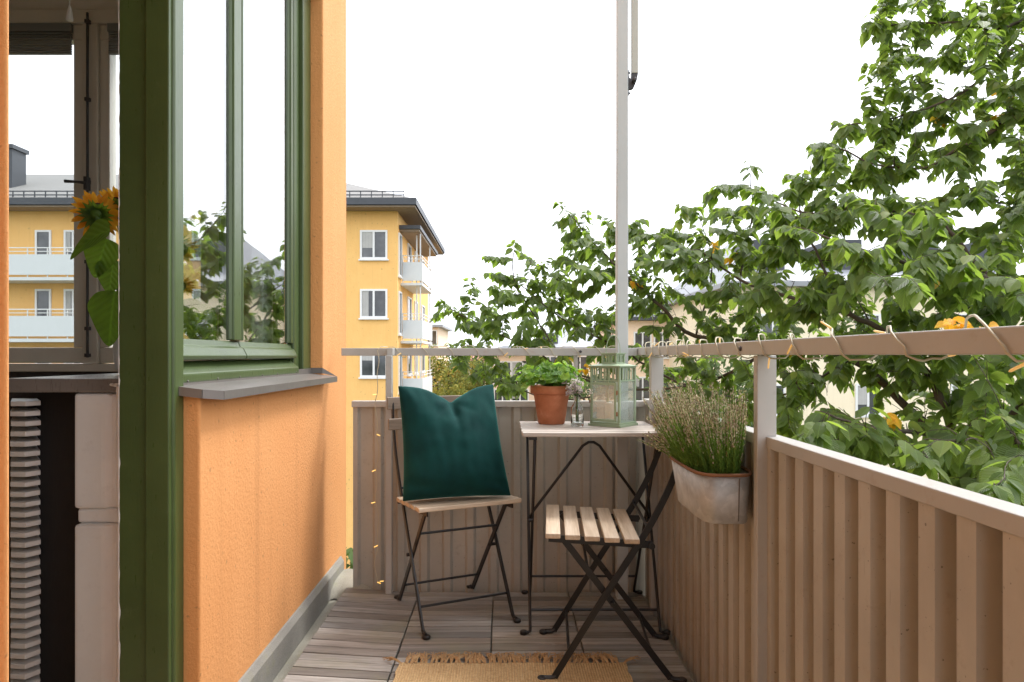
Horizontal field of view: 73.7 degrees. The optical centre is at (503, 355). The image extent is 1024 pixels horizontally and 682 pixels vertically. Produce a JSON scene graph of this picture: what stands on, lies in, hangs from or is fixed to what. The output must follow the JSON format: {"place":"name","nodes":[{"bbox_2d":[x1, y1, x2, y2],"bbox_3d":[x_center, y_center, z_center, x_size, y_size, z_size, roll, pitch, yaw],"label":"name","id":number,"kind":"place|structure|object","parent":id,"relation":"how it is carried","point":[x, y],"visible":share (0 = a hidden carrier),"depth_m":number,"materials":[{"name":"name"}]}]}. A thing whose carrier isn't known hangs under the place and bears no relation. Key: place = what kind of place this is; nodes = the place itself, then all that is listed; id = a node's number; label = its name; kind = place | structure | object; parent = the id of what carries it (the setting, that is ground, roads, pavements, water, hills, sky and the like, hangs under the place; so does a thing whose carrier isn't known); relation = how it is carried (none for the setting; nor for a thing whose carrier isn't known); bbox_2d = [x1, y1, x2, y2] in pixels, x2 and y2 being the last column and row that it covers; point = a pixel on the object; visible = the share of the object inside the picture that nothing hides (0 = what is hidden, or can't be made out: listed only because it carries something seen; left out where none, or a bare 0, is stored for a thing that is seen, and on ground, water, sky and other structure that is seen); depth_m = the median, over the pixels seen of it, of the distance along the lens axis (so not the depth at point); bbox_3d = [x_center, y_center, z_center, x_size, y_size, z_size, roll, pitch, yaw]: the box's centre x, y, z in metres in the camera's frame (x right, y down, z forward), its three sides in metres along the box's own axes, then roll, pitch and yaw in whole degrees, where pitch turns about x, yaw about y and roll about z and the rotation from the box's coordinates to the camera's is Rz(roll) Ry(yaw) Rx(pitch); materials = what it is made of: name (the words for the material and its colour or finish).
{"place":"outdoors","nodes":[
{"label":"outdoors","id":0,"kind":"place"},
{"bbox_2d":[9,144,444,568],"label":"apartment building","id":1,"kind":"structure","parent":0,"point":[393,243],"depth_m":32.00,"materials":[{"name":"yellow paint"}]},
{"bbox_2d":[35,230,51,253],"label":"window","id":2,"kind":"structure","parent":1,"relation":"in","point":[43,238],"depth_m":31.98,"materials":[{"name":"grey glass"}]},
{"bbox_2d":[35,289,51,315],"bbox_3d":[-21.575,-2.310,31.940,0.870,1.580,0.120,0,0,0],"label":"window","id":3,"kind":"structure","parent":1,"relation":"in","point":[43,297],"depth_m":31.98,"materials":[{"name":"grey glass"}]},
{"bbox_2d":[64,230,73,253],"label":"window","id":4,"kind":"structure","parent":1,"relation":"in","point":[68,234],"depth_m":31.96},
{"bbox_2d":[64,289,73,315],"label":"window","id":5,"kind":"structure","parent":1,"relation":"in","point":[68,293],"depth_m":31.96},
{"bbox_2d":[190,231,200,260],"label":"window","id":6,"kind":"structure","parent":1,"relation":"in","point":[197,256],"depth_m":31.97,"materials":[{"name":"white"}]},
{"bbox_2d":[192,289,200,301],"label":"window","id":7,"kind":"structure","parent":1,"relation":"in","point":[197,292],"depth_m":31.96,"materials":[{"name":"grey glass"}]},
{"bbox_2d":[358,356,385,378],"bbox_3d":[-6.100,0.385,31.940,1.400,1.430,0.120,0,0,0],"label":"window","id":8,"kind":"structure","parent":1,"relation":"in","point":[368,364],"depth_m":31.98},
{"bbox_2d":[358,230,388,260],"bbox_3d":[-6.100,-5.145,31.940,1.400,1.430,0.120,0,0,0],"label":"window","id":9,"kind":"structure","parent":1,"relation":"in","point":[373,243],"depth_m":31.96,"materials":[{"name":"grey glass"}]},
{"bbox_2d":[358,289,388,319],"bbox_3d":[-6.100,-2.385,31.940,1.400,1.430,0.120,0,0,0],"label":"window","id":10,"kind":"structure","parent":1,"relation":"in","point":[373,302],"depth_m":31.96,"materials":[{"name":"grey glass"}]},
{"bbox_2d":[398,356,401,393],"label":"window","id":11,"kind":"structure","parent":1,"relation":"in","point":[399,357],"depth_m":32.25,"materials":[{"name":"white"}]},
{"bbox_2d":[398,232,402,278],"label":"window","id":12,"kind":"structure","parent":1,"relation":"in","point":[399,234],"depth_m":32.31,"materials":[{"name":"white"}]},
{"bbox_2d":[398,291,402,335],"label":"window","id":13,"kind":"structure","parent":1,"relation":"in","point":[399,292],"depth_m":32.25,"materials":[{"name":"white"}]},
{"bbox_2d":[407,243,411,261],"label":"window","id":14,"kind":"structure","parent":1,"relation":"in","point":[409,248],"depth_m":35.97,"materials":[{"name":"white"}]},
{"bbox_2d":[407,296,411,319],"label":"window","id":15,"kind":"structure","parent":1,"relation":"in","point":[409,300],"depth_m":35.97,"materials":[{"name":"white"}]},
{"bbox_2d":[407,356,411,376],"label":"window","id":16,"kind":"structure","parent":1,"relation":"in","point":[409,358],"depth_m":35.97,"materials":[{"name":"white"}]},
{"bbox_2d":[414,301,417,319],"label":"window","id":17,"kind":"structure","parent":1,"relation":"in","point":[414,301],"depth_m":38.03,"materials":[{"name":"white"}]},
{"bbox_2d":[414,356,418,374],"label":"window","id":18,"kind":"structure","parent":1,"relation":"in","point":[414,356],"depth_m":38.03,"materials":[{"name":"white"}]},
{"bbox_2d":[421,305,424,320],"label":"window","id":19,"kind":"structure","parent":1,"relation":"in","point":[422,307],"depth_m":41.72,"materials":[{"name":"white"}]},
{"bbox_2d":[421,356,425,373],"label":"window","id":20,"kind":"structure","parent":1,"relation":"in","point":[422,357],"depth_m":41.72,"materials":[{"name":"white"}]},
{"bbox_2d":[428,320,452,386],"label":"building","id":21,"kind":"structure","parent":0,"point":[440,330],"depth_m":67.54,"materials":[{"name":"beige paint"}]},
{"bbox_2d":[428,330,436,345],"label":"window","id":22,"kind":"structure","parent":21,"relation":"in","point":[434,332],"depth_m":65.98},
{"bbox_2d":[492,346,535,399],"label":"building","id":23,"kind":"structure","parent":0,"point":[512,361],"depth_m":45.98,"materials":[{"name":"beige paint"}]},
{"bbox_2d":[493,361,510,383],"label":"window","id":24,"kind":"structure","parent":23,"relation":"in","point":[509,362],"depth_m":45.97,"materials":[{"name":"white"}]},
{"bbox_2d":[494,389,510,399],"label":"window","id":25,"kind":"structure","parent":23,"relation":"in","point":[495,394],"depth_m":45.97,"materials":[{"name":"white"}]},
{"bbox_2d":[511,361,522,382],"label":"window","id":26,"kind":"structure","parent":23,"relation":"in","point":[513,363],"depth_m":45.96,"materials":[{"name":"white"}]},
{"bbox_2d":[511,389,528,399],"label":"window","id":27,"kind":"structure","parent":23,"relation":"in","point":[521,397],"depth_m":45.97,"materials":[{"name":"white"}]},
{"bbox_2d":[9,0,1023,359],"label":"sky","id":28,"kind":"structure","parent":0,"point":[488,114],"materials":[{"name":"white"}]},
{"bbox_2d":[537,327,598,399],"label":"building","id":29,"kind":"structure","parent":0,"point":[562,342],"depth_m":58.00,"materials":[{"name":"beige paint"}]},
{"bbox_2d":[545,356,556,362],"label":"window","id":30,"kind":"structure","parent":29,"relation":"in","point":[552,358],"depth_m":57.98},
{"bbox_2d":[572,356,587,372],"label":"window","id":31,"kind":"structure","parent":29,"relation":"in","point":[582,360],"depth_m":57.98,"materials":[{"name":"white"}]},
{"bbox_2d":[593,306,668,399],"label":"building","id":32,"kind":"structure","parent":0,"point":[634,326],"depth_m":42.00,"materials":[{"name":"beige paint"}]},
{"bbox_2d":[636,377,648,399],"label":"window","id":33,"kind":"structure","parent":32,"relation":"in","point":[643,383],"depth_m":41.98,"materials":[{"name":"white"}]},
{"bbox_2d":[634,332,651,347],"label":"window","id":34,"kind":"structure","parent":32,"relation":"in","point":[639,338],"depth_m":41.98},
{"bbox_2d":[654,332,668,358],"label":"window","id":35,"kind":"structure","parent":32,"relation":"in","point":[661,337],"depth_m":41.98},
{"bbox_2d":[661,240,1023,478],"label":"building","id":36,"kind":"structure","parent":0,"point":[848,403],"depth_m":30.00,"materials":[{"name":"beige paint"}]},
{"bbox_2d":[760,314,778,335],"bbox_3d":[11.799,-1.086,29.940,1.220,1.470,0.120,0,0,0],"label":"window","id":37,"kind":"structure","parent":36,"relation":"in","point":[772,325],"depth_m":29.98,"materials":[{"name":"grey glass"}]},
{"bbox_2d":[776,384,785,415],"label":"window","id":38,"kind":"structure","parent":36,"relation":"in","point":[777,385],"depth_m":29.94,"materials":[{"name":"white"}]},
{"bbox_2d":[855,314,880,330],"bbox_3d":[15.974,-1.086,29.940,1.220,1.470,0.120,0,0,0],"label":"window","id":39,"kind":"structure","parent":36,"relation":"in","point":[878,316],"depth_m":29.93,"materials":[{"name":"white"}]},
{"bbox_2d":[854,384,882,417],"bbox_3d":[15.974,1.991,29.940,1.220,1.470,0.120,0,0,0],"label":"window","id":40,"kind":"structure","parent":36,"relation":"in","point":[862,398],"depth_m":29.97,"materials":[{"name":"white"}]},
{"label":"ground","id":41,"kind":"structure","parent":0,"visible":0},
{"bbox_2d":[0,0,345,681],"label":"house","id":42,"kind":"structure","parent":41,"relation":"on","point":[232,494],"depth_m":2.13,"materials":[{"name":"orange paint"}]},
{"bbox_2d":[9,392,82,681],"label":"radiator","id":43,"kind":"object","parent":42,"relation":"on","point":[43,516],"visible":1,"depth_m":1.91,"materials":[{"name":"metal"}]},
{"bbox_2d":[9,373,119,397],"bbox_3d":[-1.103,0.084,2.230,0.356,0.050,0.979,0,0,0],"label":"window ledge","id":44,"kind":"object","parent":42,"relation":"attached to","point":[109,382],"depth_m":1.74,"materials":[{"name":"stone"}]},
{"bbox_2d":[112,335,119,373],"bbox_3d":[-1.100,-0.036,2.050,0.132,0.190,0.132,0,0,0],"label":"vase","id":45,"kind":"object","parent":44,"relation":"on","point":[116,350],"visible":0.05,"depth_m":2.00,"materials":[{"name":"grey ceramic"}]},
{"bbox_2d":[69,190,119,291],"bbox_3d":[-1.167,-0.216,1.966,0.173,0.515,0.162,0,0,0],"label":"sunflower","id":46,"kind":"object","parent":45,"relation":"in","point":[97,217],"visible":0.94,"depth_m":1.95,"materials":[{"name":"green plant"}]},
{"bbox_2d":[88,186,119,345],"bbox_3d":[-1.133,-0.229,1.988,0.138,0.539,0.193,0,0,-14],"label":"sunflower","id":47,"kind":"object","parent":45,"relation":"in","point":[103,310],"visible":0.38,"depth_m":1.93,"materials":[{"name":"green plant"}]},
{"bbox_2d":[183,275,216,339],"bbox_3d":[-1.017,-0.110,2.134,0.173,0.304,0.188,0,0,0],"label":"sunflower","id":48,"kind":"object","parent":45,"relation":"in","point":[199,320],"visible":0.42,"depth_m":2.13,"materials":[{"name":"green plant"}]},
{"bbox_2d":[183,217,217,261],"bbox_3d":[-1.014,-0.197,2.116,0.241,0.476,0.150,0,0,-20],"label":"sunflower","id":49,"kind":"object","parent":45,"relation":"in","point":[196,228],"visible":0.27,"depth_m":2.13,"materials":[{"name":"green plant"}]},
{"bbox_2d":[66,0,72,21],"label":"pull cord","id":50,"kind":"object","parent":42,"relation":"hanging from","point":[69,16],"visible":1,"depth_m":2.59,"materials":[{"name":"white plastic"}]},
{"bbox_2d":[75,392,119,681],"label":"panel post","id":51,"kind":"object","parent":42,"relation":"attached to","point":[97,529],"visible":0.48,"depth_m":1.75,"materials":[{"name":"wood"}]},
{"bbox_2d":[9,10,223,371],"bbox_3d":[-1.945,-0.743,3.115,1.350,1.634,0.170,0,0,0],"label":"window","id":52,"kind":"structure","parent":42,"relation":"in","point":[94,35],"depth_m":3.08,"materials":[{"name":"glass"}]},
{"bbox_2d":[183,0,310,382],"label":"window frame","id":53,"kind":"structure","parent":42,"relation":"in","point":[193,370],"depth_m":2.68,"materials":[{"name":"green paint"}]},
{"bbox_2d":[272,595,694,681],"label":"balcony floor","id":54,"kind":"structure","parent":42,"relation":"attached to","point":[282,674],"depth_m":2.44,"materials":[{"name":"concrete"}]},
{"bbox_2d":[283,653,394,681],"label":"deck tile","id":55,"kind":"object","parent":54,"relation":"on","point":[310,667],"visible":0.98,"depth_m":2.16,"materials":[{"name":"brown wood"}]},
{"bbox_2d":[330,568,373,599],"bbox_3d":[-0.627,1.006,2.998,0.215,0.062,0.268,0,0,0],"label":"cement mound","id":56,"kind":"object","parent":54,"relation":"on","point":[343,581],"visible":0.37,"depth_m":2.94,"materials":[{"name":"concrete"}]},
{"bbox_2d":[303,617,408,657],"bbox_3d":[-0.514,1.004,2.417,0.308,0.027,0.308,3,0,0],"label":"deck tile","id":57,"kind":"object","parent":54,"relation":"on","point":[357,637],"visible":0.81,"depth_m":2.39,"materials":[{"name":"brown wood"}]},
{"bbox_2d":[327,588,416,623],"bbox_3d":[-0.514,1.004,2.729,0.309,0.027,0.309,3,0,0],"label":"deck tile","id":58,"kind":"object","parent":54,"relation":"on","point":[367,604],"visible":0.8,"depth_m":2.71,"materials":[{"name":"grey wood"}]},
{"bbox_2d":[388,658,488,681],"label":"deck tile","id":59,"kind":"object","parent":54,"relation":"on","point":[392,676],"visible":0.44,"depth_m":2.23,"materials":[{"name":"grey wood"}]},
{"bbox_2d":[397,621,490,657],"bbox_3d":[-0.201,1.013,2.417,0.308,0.026,0.308,0,0,0],"label":"deck tile","id":60,"kind":"object","parent":54,"relation":"on","point":[452,637],"visible":0.79,"depth_m":2.41,"materials":[{"name":"brown wood"}]},
{"bbox_2d":[387,395,521,639],"bbox_3d":[-0.204,0.586,2.679,0.406,0.828,0.464,0,0,-25],"label":"folding chair","id":61,"kind":"object","parent":60,"relation":"on","point":[423,507],"visible":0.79,"depth_m":2.60,"materials":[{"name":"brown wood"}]},
{"bbox_2d":[398,384,510,500],"bbox_3d":[-0.185,0.325,2.593,0.417,0.426,0.231,0,0,-16],"label":"cushion","id":62,"kind":"object","parent":61,"relation":"on","point":[452,449],"visible":1,"depth_m":2.53,"materials":[{"name":"fabric"}]},
{"bbox_2d":[384,651,640,681],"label":"rug","id":63,"kind":"object","parent":60,"relation":"on","point":[478,670],"visible":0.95,"depth_m":2.16,"materials":[{"name":"fabric"}]},
{"bbox_2d":[537,403,686,681],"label":"folding chair","id":64,"kind":"object","parent":63,"relation":"on","point":[588,516],"visible":0.84,"depth_m":2.11,"materials":[{"name":"brown wood"}]},
{"bbox_2d":[410,592,492,623],"bbox_3d":[-0.201,1.013,2.729,0.308,0.027,0.309,0,0,0],"label":"deck tile","id":65,"kind":"object","parent":54,"relation":"on","point":[480,609],"visible":0.71,"depth_m":2.70,"materials":[{"name":"grey wood"}]},
{"bbox_2d":[493,592,573,620],"bbox_3d":[0.112,1.012,2.729,0.309,0.027,0.309,0,0,0],"label":"deck tile","id":66,"kind":"object","parent":54,"relation":"on","point":[501,609],"visible":0.68,"depth_m":2.73,"materials":[{"name":"grey wood"}]},
{"bbox_2d":[492,621,582,657],"bbox_3d":[0.112,1.012,2.417,0.308,0.027,0.308,0,0,0],"label":"deck tile","id":67,"kind":"object","parent":54,"relation":"on","point":[507,636],"visible":0.68,"depth_m":2.41,"materials":[{"name":"grey wood"}]},
{"bbox_2d":[519,421,670,635],"bbox_3d":[0.327,0.635,2.626,0.540,0.730,0.500,0,0,0],"label":"bistro table","id":68,"kind":"object","parent":67,"relation":"on","point":[532,430],"visible":0.86,"depth_m":2.54,"materials":[{"name":"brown wood"}]},
{"bbox_2d":[515,359,587,424],"bbox_3d":[0.186,0.142,2.696,0.293,0.254,0.266,0,0,0],"label":"potted plant","id":69,"kind":"object","parent":68,"relation":"on","point":[551,398],"visible":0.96,"depth_m":2.64,"materials":[{"name":"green plant"}]},
{"bbox_2d":[571,395,583,426],"bbox_3d":[0.279,0.210,2.600,0.049,0.118,0.049,0,0,0],"label":"bottle","id":70,"kind":"object","parent":68,"relation":"on","point":[577,414],"visible":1,"depth_m":2.58,"materials":[{"name":"clear glass"}]},
{"bbox_2d":[561,378,592,395],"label":"dried flowers","id":71,"kind":"object","parent":70,"relation":"in","point":[576,390],"visible":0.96,"depth_m":2.59,"materials":[{"name":"white plant"}]},
{"bbox_2d":[588,335,637,427],"bbox_3d":[0.420,0.096,2.631,0.140,0.348,0.143,0,0,39],"label":"lantern","id":72,"kind":"object","parent":68,"relation":"on","point":[619,358],"visible":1,"depth_m":2.60,"materials":[{"name":"green metal"}]},
{"bbox_2d":[589,382,617,421],"bbox_3d":[0.375,0.176,2.582,0.123,0.149,0.009,0,0,39],"label":"door","id":73,"kind":"structure","parent":72,"relation":"in","point":[591,383],"depth_m":2.58,"materials":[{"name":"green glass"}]},
{"bbox_2d":[605,402,617,421],"bbox_3d":[0.418,0.215,2.628,0.056,0.076,0.056,0,0,0],"label":"candle","id":74,"kind":"object","parent":72,"relation":"in","point":[609,410],"visible":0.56,"depth_m":2.60,"materials":[{"name":"wax"}]},
{"bbox_2d":[492,658,582,662],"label":"deck tile","id":75,"kind":"object","parent":54,"relation":"on","point":[542,659],"visible":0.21,"depth_m":2.23,"materials":[{"name":"grey wood"}]},
{"bbox_2d":[568,592,656,623],"bbox_3d":[0.425,1.012,2.729,0.309,0.028,0.309,0,0,0],"label":"deck tile","id":76,"kind":"object","parent":54,"relation":"on","point":[587,600],"visible":0.6,"depth_m":2.71,"materials":[{"name":"grey wood"}]},
{"bbox_2d":[615,0,637,598],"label":"awning post","id":77,"kind":"object","parent":54,"relation":"on","point":[625,83],"visible":0.94,"depth_m":2.80,"materials":[{"name":"white metal"}]},
{"bbox_2d":[576,621,678,657],"bbox_3d":[0.425,1.012,2.417,0.309,0.028,0.309,0,0,0],"label":"deck tile","id":78,"kind":"object","parent":54,"relation":"on","point":[618,639],"visible":0.55,"depth_m":2.38,"materials":[{"name":"grey wood"}]},
{"bbox_2d":[588,658,692,681],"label":"deck tile","id":79,"kind":"object","parent":54,"relation":"on","point":[645,670],"visible":0.57,"depth_m":2.17,"materials":[{"name":"grey wood"}]},
{"bbox_2d":[341,325,1023,681],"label":"balcony railing","id":80,"kind":"object","parent":54,"relation":"on","point":[823,565],"visible":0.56,"depth_m":1.55,"materials":[{"name":"wood"}]},
{"bbox_2d":[637,374,751,523],"bbox_3d":[0.491,0.228,1.794,0.233,0.357,0.466,0,0,0],"label":"heather planter","id":81,"kind":"object","parent":80,"relation":"hanging from","point":[712,484],"visible":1,"depth_m":1.67,"materials":[{"name":"metal"}]},
{"bbox_2d":[371,314,1023,585],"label":"string lights","id":82,"kind":"object","parent":80,"relation":"attached to","point":[990,331],"visible":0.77,"depth_m":1.48,"materials":[{"name":"plastic"}]},
{"bbox_2d":[346,547,352,568],"bbox_3d":[-2.461,6.901,10.854,3.876,8.221,3.489,0,0,30],"label":"tree","id":83,"kind":"object","parent":41,"relation":"on","point":[349,552],"depth_m":10.96,"materials":[{"name":"green plant"}]},
{"bbox_2d":[432,373,470,395],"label":"tree","id":84,"kind":"object","parent":41,"relation":"on","point":[445,391],"visible":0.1,"depth_m":43.06,"materials":[{"name":"green plant"}]},
{"bbox_2d":[428,343,479,393],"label":"tree","id":85,"kind":"object","parent":41,"relation":"on","point":[440,365],"visible":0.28,"depth_m":49.52,"materials":[{"name":"green plant"}]},
{"bbox_2d":[432,346,491,393],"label":"tree","id":86,"kind":"object","parent":41,"relation":"on","point":[477,382],"visible":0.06,"depth_m":55.24,"materials":[{"name":"green plant"}]},
{"bbox_2d":[447,345,491,386],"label":"tree","id":87,"kind":"object","parent":41,"relation":"on","point":[473,368],"visible":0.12,"depth_m":63.55,"materials":[{"name":"green plant"}]},
{"bbox_2d":[565,362,637,399],"bbox_3d":[4.788,5.678,40.206,5.500,10.662,5.743,0,0,-37],"label":"tree","id":88,"kind":"object","parent":41,"relation":"on","point":[597,389],"visible":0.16,"depth_m":39.40,"materials":[{"name":"green plant"}]},
{"bbox_2d":[632,355,781,427],"bbox_3d":[7.288,5.134,24.125,4.464,11.747,5.476,0,0,-41],"label":"tree","id":89,"kind":"object","parent":41,"relation":"on","point":[718,365],"visible":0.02,"depth_m":23.53,"materials":[{"name":"green plant"}]},
{"bbox_2d":[430,0,1023,505],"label":"elm tree","id":90,"kind":"object","parent":41,"relation":"on","point":[982,452],"visible":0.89,"depth_m":4.03,"materials":[{"name":"green plant"}]}
]}

